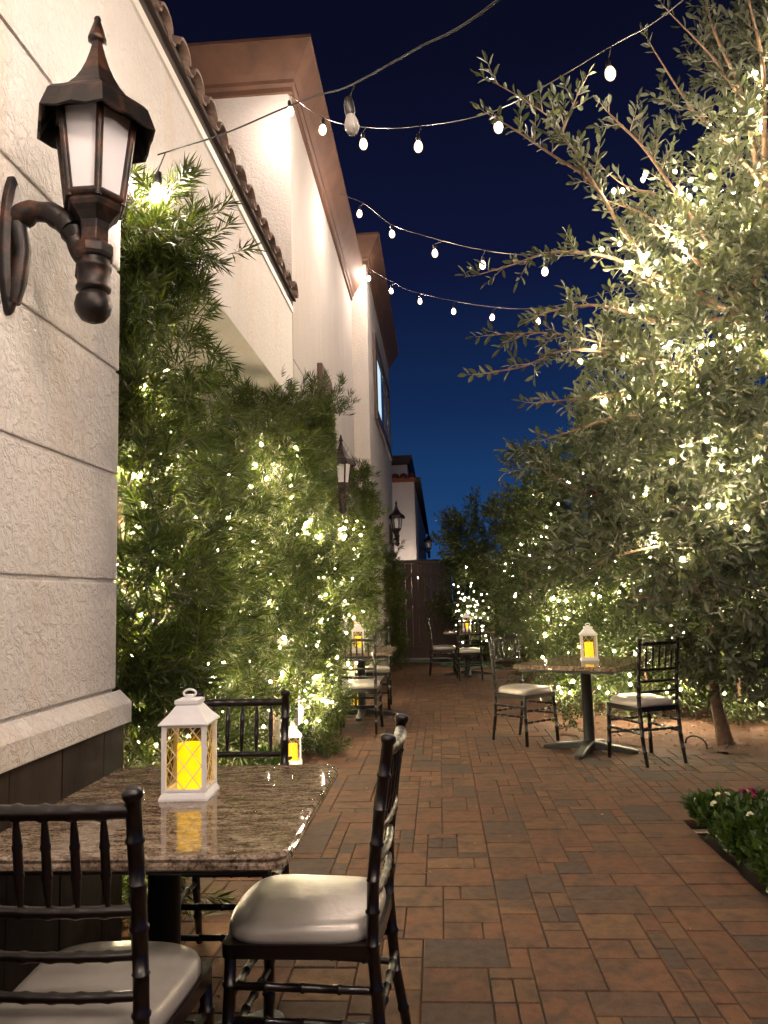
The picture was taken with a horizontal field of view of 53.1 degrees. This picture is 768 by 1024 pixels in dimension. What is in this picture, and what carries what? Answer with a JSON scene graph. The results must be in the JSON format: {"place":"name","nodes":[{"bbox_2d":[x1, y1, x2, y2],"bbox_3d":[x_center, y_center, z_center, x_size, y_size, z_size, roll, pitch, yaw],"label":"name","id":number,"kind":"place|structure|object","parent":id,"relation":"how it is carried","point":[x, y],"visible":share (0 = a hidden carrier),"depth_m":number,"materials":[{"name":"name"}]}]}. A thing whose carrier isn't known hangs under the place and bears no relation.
{"place":"outdoors","nodes":[
{"label":"outdoors","id":0,"kind":"place"},
{"bbox_2d":[122,877,181,940],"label":"shrub bed ground","id":1,"kind":"structure","parent":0,"point":[126,932],"depth_m":3.13,"materials":[{"name":"brown soil"}]},
{"bbox_2d":[122,901,130,940],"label":"leaf mulch","id":2,"kind":"object","parent":1,"relation":"on","point":[126,938],"depth_m":3.10,"materials":[{"name":"brown plant"}]},
{"bbox_2d":[112,152,266,940],"bbox_3d":[-1.164,0.135,3.492,1.316,3.279,1.373,-2,-6,4],"label":"podocarpus shrub","id":3,"kind":"object","parent":1,"relation":"on","point":[160,668],"visible":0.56,"depth_m":3.23,"materials":[{"name":"green plant"}]},
{"bbox_2d":[118,370,188,740],"bbox_3d":[-1.049,0.349,3.357,0.329,2.007,0.723,-5,-7,29],"label":"fairy light string","id":4,"kind":"object","parent":3,"relation":"attached to","point":[143,503],"visible":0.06,"depth_m":3.35,"materials":[{"name":"white metal"}]},
{"bbox_2d":[122,455,293,766],"bbox_3d":[-1.278,0.647,4.638,1.512,2.543,2.009,-2,-6,4],"label":"podocarpus shrub","id":5,"kind":"object","parent":1,"relation":"on","point":[244,568],"visible":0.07,"depth_m":4.74,"materials":[{"name":"green plant"}]},
{"bbox_2d":[219,685,311,764],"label":"groundcover plant","id":6,"kind":"object","parent":1,"relation":"on","point":[274,761],"visible":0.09,"depth_m":6.46,"materials":[{"name":"green plant"}]},
{"bbox_2d":[194,364,361,764],"bbox_3d":[-1.071,0.411,6.254,1.651,3.364,2.817,-2,-6,4],"label":"podocarpus shrub","id":7,"kind":"object","parent":1,"relation":"on","point":[303,571],"visible":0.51,"depth_m":6.03,"materials":[{"name":"green plant"}]},
{"bbox_2d":[228,443,319,734],"bbox_3d":[-0.855,0.679,6.146,0.429,2.490,2.013,-3,-7,15],"label":"fairy light string","id":8,"kind":"object","parent":7,"relation":"attached to","point":[268,609],"visible":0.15,"depth_m":6.07,"materials":[{"name":"white metal"}]},
{"bbox_2d":[266,368,385,758],"bbox_3d":[-0.443,0.308,7.296,0.998,3.739,1.891,-3,-7,15],"label":"podocarpus shrub","id":9,"kind":"object","parent":1,"relation":"on","point":[359,599],"visible":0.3,"depth_m":7.12,"materials":[{"name":"green plant"}]},
{"bbox_2d":[305,519,345,703],"bbox_3d":[-0.481,0.897,7.325,0.290,1.864,1.231,-3,-7,10],"label":"fairy light string","id":10,"kind":"object","parent":9,"relation":"attached to","point":[329,596],"visible":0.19,"depth_m":7.15,"materials":[{"name":"white metal"}]},
{"bbox_2d":[335,440,392,695],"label":"podocarpus shrub","id":11,"kind":"object","parent":1,"relation":"on","point":[362,513],"visible":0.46,"depth_m":9.70,"materials":[{"name":"green plant"}]},
{"bbox_2d":[343,520,363,673],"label":"fairy light string","id":12,"kind":"object","parent":11,"relation":"attached to","point":[350,615],"visible":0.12,"depth_m":9.37,"materials":[{"name":"white metal"}]},
{"bbox_2d":[125,658,767,1023],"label":"patio paving","id":13,"kind":"structure","parent":0,"point":[599,915],"depth_m":3.61,"materials":[{"name":"brown brick"}]},
{"bbox_2d":[0,784,214,1023],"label":"dining chair","id":14,"kind":"object","parent":13,"relation":"on","point":[139,978],"visible":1,"depth_m":1.53,"materials":[{"name":"brown wood"}]},
{"bbox_2d":[0,764,337,1023],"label":"dining table","id":15,"kind":"object","parent":13,"relation":"on","point":[250,820],"visible":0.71,"depth_m":2.07,"materials":[{"name":"stone"}]},
{"bbox_2d":[158,688,219,801],"bbox_3d":[-0.599,0.707,2.370,0.151,0.320,0.151,-2,-6,2],"label":"lantern","id":16,"kind":"object","parent":15,"relation":"on","point":[190,782],"visible":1,"depth_m":2.33,"materials":[{"name":"white plastic"}]},
{"bbox_2d":[0,0,398,1003],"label":"restaurant building","id":17,"kind":"structure","parent":13,"relation":"on","point":[302,296],"depth_m":2.91,"materials":[{"name":"paint"}]},
{"bbox_2d":[0,16,155,323],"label":"wall lantern","id":18,"kind":"object","parent":17,"relation":"attached to","point":[96,129],"depth_m":2.25,"materials":[{"name":"brown metal"}]},
{"bbox_2d":[150,0,498,200],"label":"festoon light string","id":19,"kind":"object","parent":17,"relation":"attached to","point":[351,125],"visible":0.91,"depth_m":2.46,"materials":[{"name":"black"}]},
{"bbox_2d":[331,435,355,513],"bbox_3d":[-0.497,-0.413,8.453,0.398,0.887,0.291,-2,-6,4],"label":"wall lantern","id":20,"kind":"object","parent":17,"relation":"attached to","point":[346,463],"depth_m":8.38,"materials":[{"name":"brown metal"}]},
{"bbox_2d":[372,332,391,459],"bbox_3d":[-0.010,-2.152,15.329,0.059,1.550,4.040,-2,-6,4],"label":"window","id":21,"kind":"structure","parent":17,"relation":"in","point":[381,392],"depth_m":14.82,"materials":[{"name":"black"}]},
{"bbox_2d":[389,501,404,545],"bbox_3d":[0.270,0.240,16.294,0.369,0.975,0.320,-2,-6,4],"label":"wall lantern","id":22,"kind":"object","parent":17,"relation":"attached to","point":[396,516],"depth_m":16.24,"materials":[{"name":"brown metal"}]},
{"bbox_2d":[341,194,627,274],"bbox_3d":[1.079,-3.103,8.151,3.802,1.816,0.152,-6,-8,31],"label":"festoon light string","id":23,"kind":"object","parent":17,"relation":"hanging from","point":[434,245],"visible":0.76,"depth_m":8.44,"materials":[{"name":"white"}]},
{"bbox_2d":[287,0,682,150],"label":"festoon light string","id":24,"kind":"object","parent":17,"relation":"hanging from","point":[610,75],"visible":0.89,"depth_m":5.71,"materials":[{"name":"white"}]},
{"bbox_2d":[366,263,632,322],"bbox_3d":[1.411,-3.354,11.046,4.237,1.724,0.150,-6,-8,35],"label":"festoon light string","id":25,"kind":"object","parent":17,"relation":"hanging from","point":[453,306],"visible":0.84,"depth_m":11.24,"materials":[{"name":"white"}]},
{"bbox_2d":[181,690,290,1002],"bbox_3d":[-0.581,1.189,2.865,0.443,0.976,0.496,-2,-6,4],"label":"dining chair","id":26,"kind":"object","parent":13,"relation":"on","point":[198,907],"visible":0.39,"depth_m":3.08,"materials":[{"name":"brown wood"}]},
{"bbox_2d":[288,723,301,764],"bbox_3d":[-0.754,1.913,6.368,0.151,0.320,0.151,-1,-6,-6],"label":"lantern","id":27,"kind":"object","parent":13,"relation":"on","point":[295,732],"visible":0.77,"depth_m":6.33,"materials":[{"name":"white plastic"}]},
{"bbox_2d":[222,713,410,1023],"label":"dining chair","id":28,"kind":"object","parent":13,"relation":"on","point":[332,918],"visible":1,"depth_m":2.03,"materials":[{"name":"brown wood"}]},
{"bbox_2d":[338,635,383,734],"bbox_3d":[-0.251,1.747,7.889,0.443,0.976,0.496,-2,-6,4],"label":"dining chair","id":29,"kind":"object","parent":13,"relation":"on","point":[370,685],"visible":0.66,"depth_m":7.71,"materials":[{"name":"brown wood"}]},
{"bbox_2d":[342,647,396,720],"bbox_3d":[-0.266,1.961,8.799,0.800,0.750,1.000,-2,-6,4],"label":"dining table","id":30,"kind":"object","parent":13,"relation":"on","point":[384,652],"visible":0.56,"depth_m":8.81,"materials":[{"name":"stone"}]},
{"bbox_2d":[351,622,364,649],"bbox_3d":[-0.302,1.437,8.920,0.151,0.320,0.151,-2,-6,1],"label":"lantern","id":31,"kind":"object","parent":30,"relation":"on","point":[357,628],"visible":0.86,"depth_m":8.87,"materials":[{"name":"white plastic"}]},
{"bbox_2d":[354,627,391,709],"bbox_3d":[-0.124,1.932,9.564,0.443,0.976,0.496,-2,-6,7],"label":"dining chair","id":32,"kind":"object","parent":13,"relation":"on","point":[383,670],"visible":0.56,"depth_m":9.52,"materials":[{"name":"brown wood"}]},
{"bbox_2d":[358,528,412,678],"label":"podocarpus shrub","id":33,"kind":"object","parent":13,"relation":"on","point":[391,576],"visible":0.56,"depth_m":13.76,"materials":[{"name":"green plant"}]},
{"bbox_2d":[392,559,453,657],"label":"wooden gate","id":34,"kind":"structure","parent":13,"relation":"on","point":[415,584],"depth_m":16.68,"materials":[{"name":"brown wood"}]},
{"bbox_2d":[426,618,455,675],"bbox_3d":[0.992,2.326,13.338,0.496,0.976,0.443,-2,-6,2],"label":"dining chair","id":35,"kind":"object","parent":13,"relation":"on","point":[440,648],"visible":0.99,"depth_m":13.15,"materials":[{"name":"brown wood"}]},
{"bbox_2d":[397,661,504,667],"bbox_3d":[1.410,2.979,15.141,0.722,0.053,3.450,3,-8,-38],"label":"paving edge","id":36,"kind":"object","parent":13,"relation":"on","point":[451,665],"visible":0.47,"depth_m":15.10,"materials":[{"name":"brown brick"}]},
{"bbox_2d":[443,629,494,676],"bbox_3d":[1.472,2.408,13.195,0.880,0.750,0.900,-2,-6,7],"label":"dining table","id":37,"kind":"object","parent":13,"relation":"on","point":[468,671],"visible":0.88,"depth_m":13.12,"materials":[{"name":"stone"}]},
{"bbox_2d":[462,611,470,629],"bbox_3d":[1.434,1.888,13.355,0.151,0.320,0.151,-2,-6,4],"label":"lantern","id":38,"kind":"object","parent":37,"relation":"on","point":[465,615],"visible":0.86,"depth_m":13.30,"materials":[{"name":"white plastic"}]},
{"bbox_2d":[456,619,483,680],"bbox_3d":[1.376,2.210,12.401,0.443,0.976,0.496,-2,-6,4],"label":"dining chair","id":39,"kind":"object","parent":13,"relation":"on","point":[469,651],"visible":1,"depth_m":12.22,"materials":[{"name":"brown wood"}]},
{"bbox_2d":[217,700,754,997],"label":"fallen leaf bits","id":40,"kind":"object","parent":13,"relation":"on","point":[219,996],"visible":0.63,"depth_m":4.01,"materials":[{"name":"brown plant"}]},
{"bbox_2d":[487,632,559,746],"bbox_3d":[1.277,1.619,7.132,0.443,0.976,0.496,3,-8,-37],"label":"dining chair","id":41,"kind":"object","parent":13,"relation":"on","point":[523,693],"visible":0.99,"depth_m":7.08,"materials":[{"name":"brown wood"}]},
{"bbox_2d":[513,655,650,759],"bbox_3d":[1.744,1.656,6.591,0.900,0.750,1.060,-6,-8,34],"label":"dining table","id":42,"kind":"object","parent":13,"relation":"on","point":[585,670],"visible":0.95,"depth_m":6.48,"materials":[{"name":"stone"}]},
{"bbox_2d":[579,623,598,660],"bbox_3d":[1.784,1.129,6.707,0.151,0.320,0.151,-2,-6,8],"label":"lantern","id":43,"kind":"object","parent":42,"relation":"on","point":[586,631],"visible":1,"depth_m":6.66,"materials":[{"name":"white plastic"}]},
{"bbox_2d":[606,636,687,767],"bbox_3d":[2.085,1.486,6.159,0.443,0.976,0.496,1,-7,-19],"label":"dining chair","id":44,"kind":"object","parent":13,"relation":"on","point":[639,701],"visible":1,"depth_m":6.02,"materials":[{"name":"brown wood"}]},
{"bbox_2d":[159,0,767,600],"label":"sky","id":45,"kind":"structure","parent":0,"point":[469,183],"materials":[{"name":"blue"}]},
{"bbox_2d":[399,601,767,756],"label":"ground","id":46,"kind":"structure","parent":0,"point":[486,628],"depth_m":19.06,"materials":[{"name":"brown soil"}]},
{"bbox_2d":[391,455,428,637],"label":"stucco house","id":47,"kind":"structure","parent":46,"relation":"on","point":[407,493],"depth_m":23.84,"materials":[{"name":"white paint"}]},
{"bbox_2d":[419,531,433,557],"bbox_3d":[1.498,1.153,27.201,0.532,0.975,0.320,-2,-6,4],"label":"wall lantern","id":48,"kind":"object","parent":47,"relation":"attached to","point":[428,548],"depth_m":27.14,"materials":[{"name":"brown metal"}]},
{"bbox_2d":[460,650,767,755],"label":"dirt bed ground","id":49,"kind":"structure","parent":0,"point":[737,732],"depth_m":7.51,"materials":[{"name":"brown soil"}]},
{"bbox_2d":[424,485,536,668],"bbox_3d":[1.846,1.216,15.023,2.028,3.509,2.830,1,-7,-24],"label":"dark shrub","id":50,"kind":"object","parent":49,"relation":"on","point":[469,559],"visible":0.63,"depth_m":14.80,"materials":[{"name":"green plant"}]},
{"bbox_2d":[453,568,488,642],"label":"fairy light string","id":51,"kind":"object","parent":50,"relation":"attached to","point":[470,605],"visible":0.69,"depth_m":14.05,"materials":[{"name":"white metal"}]},
{"bbox_2d":[480,473,556,661],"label":"dark shrub","id":52,"kind":"object","parent":49,"relation":"on","point":[494,600],"visible":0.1,"depth_m":13.08,"materials":[{"name":"green plant"}]},
{"bbox_2d":[482,436,603,685],"bbox_3d":[2.401,0.681,11.424,1.883,3.768,2.246,-2,-6,4],"label":"dark shrub","id":53,"kind":"object","parent":49,"relation":"on","point":[513,584],"visible":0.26,"depth_m":11.21,"materials":[{"name":"green plant"}]},
{"bbox_2d":[452,563,637,658],"bbox_3d":[3.955,2.042,16.587,4.900,2.100,0.080,-2,-6,4],"label":"wooden fence","id":54,"kind":"object","parent":49,"relation":"on","point":[478,656],"visible":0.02,"depth_m":16.67,"materials":[{"name":"brown wood"}]},
{"bbox_2d":[552,696,582,731],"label":"weed","id":55,"kind":"object","parent":49,"relation":"on","point":[571,717],"visible":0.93,"depth_m":7.24,"materials":[{"name":"green plant"}]},
{"bbox_2d":[508,380,661,699],"bbox_3d":[2.796,0.283,9.874,2.466,4.255,2.527,-2,-6,4],"label":"dark shrub","id":56,"kind":"object","parent":49,"relation":"on","point":[538,540],"visible":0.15,"depth_m":9.89,"materials":[{"name":"green plant"}]},
{"bbox_2d":[535,473,644,652],"bbox_3d":[2.555,0.672,9.574,1.787,2.336,0.934,-7,-8,38],"label":"fairy light string","id":57,"kind":"object","parent":56,"relation":"attached to","point":[548,527],"visible":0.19,"depth_m":9.78,"materials":[{"name":"white metal"}]},
{"bbox_2d":[454,0,767,753],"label":"olive like tree","id":58,"kind":"object","parent":49,"relation":"on","point":[641,420],"visible":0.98,"depth_m":5.29,"materials":[{"name":"green plant"}]},
{"bbox_2d":[579,95,761,401],"bbox_3d":[2.074,-1.824,5.570,1.559,2.296,0.601,-1,-7,-9],"label":"fairy light string","id":59,"kind":"object","parent":58,"relation":"attached to","point":[647,272],"visible":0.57,"depth_m":5.49,"materials":[{"name":"white metal"}]},
{"bbox_2d":[619,328,767,586],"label":"fairy light string","id":60,"kind":"object","parent":58,"relation":"attached to","point":[714,449],"visible":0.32,"depth_m":4.99,"materials":[{"name":"white metal"}]},
{"bbox_2d":[633,71,767,378],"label":"fairy light string","id":61,"kind":"object","parent":58,"relation":"attached to","point":[710,175],"visible":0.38,"depth_m":5.58,"materials":[{"name":"white metal"}]},
{"bbox_2d":[516,555,742,722],"bbox_3d":[2.475,1.268,8.231,2.399,1.946,1.661,-6,-8,36],"label":"dark shrub","id":62,"kind":"object","parent":49,"relation":"on","point":[616,634],"visible":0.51,"depth_m":8.12,"materials":[{"name":"green plant"}]},
{"bbox_2d":[542,583,680,694],"bbox_3d":[2.336,1.368,8.042,1.541,1.268,0.552,-7,-9,42],"label":"fairy light string","id":63,"kind":"object","parent":62,"relation":"attached to","point":[579,646],"visible":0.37,"depth_m":8.20,"materials":[{"name":"white metal"}]},
{"bbox_2d":[531,697,767,749],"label":"leaf litter","id":64,"kind":"object","parent":49,"relation":"on","point":[686,731],"visible":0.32,"depth_m":7.33,"materials":[{"name":"brown plant"}]},
{"bbox_2d":[601,339,767,710],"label":"dark shrub","id":65,"kind":"object","parent":49,"relation":"on","point":[688,362],"visible":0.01,"depth_m":8.95,"materials":[{"name":"green plant"}]},
{"bbox_2d":[614,530,767,727],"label":"dark shrub","id":66,"kind":"object","parent":49,"relation":"on","point":[736,710],"visible":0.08,"depth_m":7.28,"materials":[{"name":"green plant"}]},
{"bbox_2d":[685,735,707,748],"bbox_3d":[2.675,1.972,6.591,0.019,0.115,0.311,0,-7,-16],"label":"drip tube","id":67,"kind":"object","parent":49,"relation":"on","point":[687,737],"visible":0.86,"depth_m":6.57,"materials":[{"name":"black rubber"}]},
{"bbox_2d":[747,375,767,704],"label":"dark shrub","id":68,"kind":"object","parent":49,"relation":"on","point":[762,653],"visible":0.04,"depth_m":7.16,"materials":[{"name":"green plant"}]},
{"bbox_2d":[699,835,767,898],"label":"planting bed soil","id":69,"kind":"structure","parent":0,"point":[750,877],"depth_m":3.88,"materials":[{"name":"brown soil"}]},
{"bbox_2d":[692,829,708,834],"bbox_3d":[3.154,1.825,4.334,2.825,0.070,0.080,-2,-6,4],"label":"planting bed edge","id":70,"kind":"object","parent":69,"relation":"on","point":[701,832],"depth_m":4.42,"materials":[{"name":"concrete"}]},
{"bbox_2d":[679,788,734,835],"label":"flowering plant","id":71,"kind":"object","parent":69,"relation":"on","point":[695,800],"visible":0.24,"depth_m":4.24,"materials":[{"name":"green plant"}]},
{"bbox_2d":[697,782,767,852],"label":"flowering plant","id":72,"kind":"object","parent":69,"relation":"on","point":[744,798],"visible":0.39,"depth_m":4.06,"materials":[{"name":"green plant"}]},
{"bbox_2d":[712,800,767,865],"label":"flowering plant","id":73,"kind":"object","parent":69,"relation":"on","point":[732,834],"visible":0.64,"depth_m":3.73,"materials":[{"name":"green plant"}]},
{"bbox_2d":[740,823,767,873],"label":"flowering plant","id":74,"kind":"object","parent":69,"relation":"on","point":[759,836],"visible":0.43,"depth_m":3.49,"materials":[{"name":"green plant"}]},
{"bbox_2d":[750,844,767,892],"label":"flowering plant","id":75,"kind":"object","parent":69,"relation":"on","point":[762,871],"visible":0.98,"depth_m":3.34,"materials":[{"name":"green plant"}]}
]}

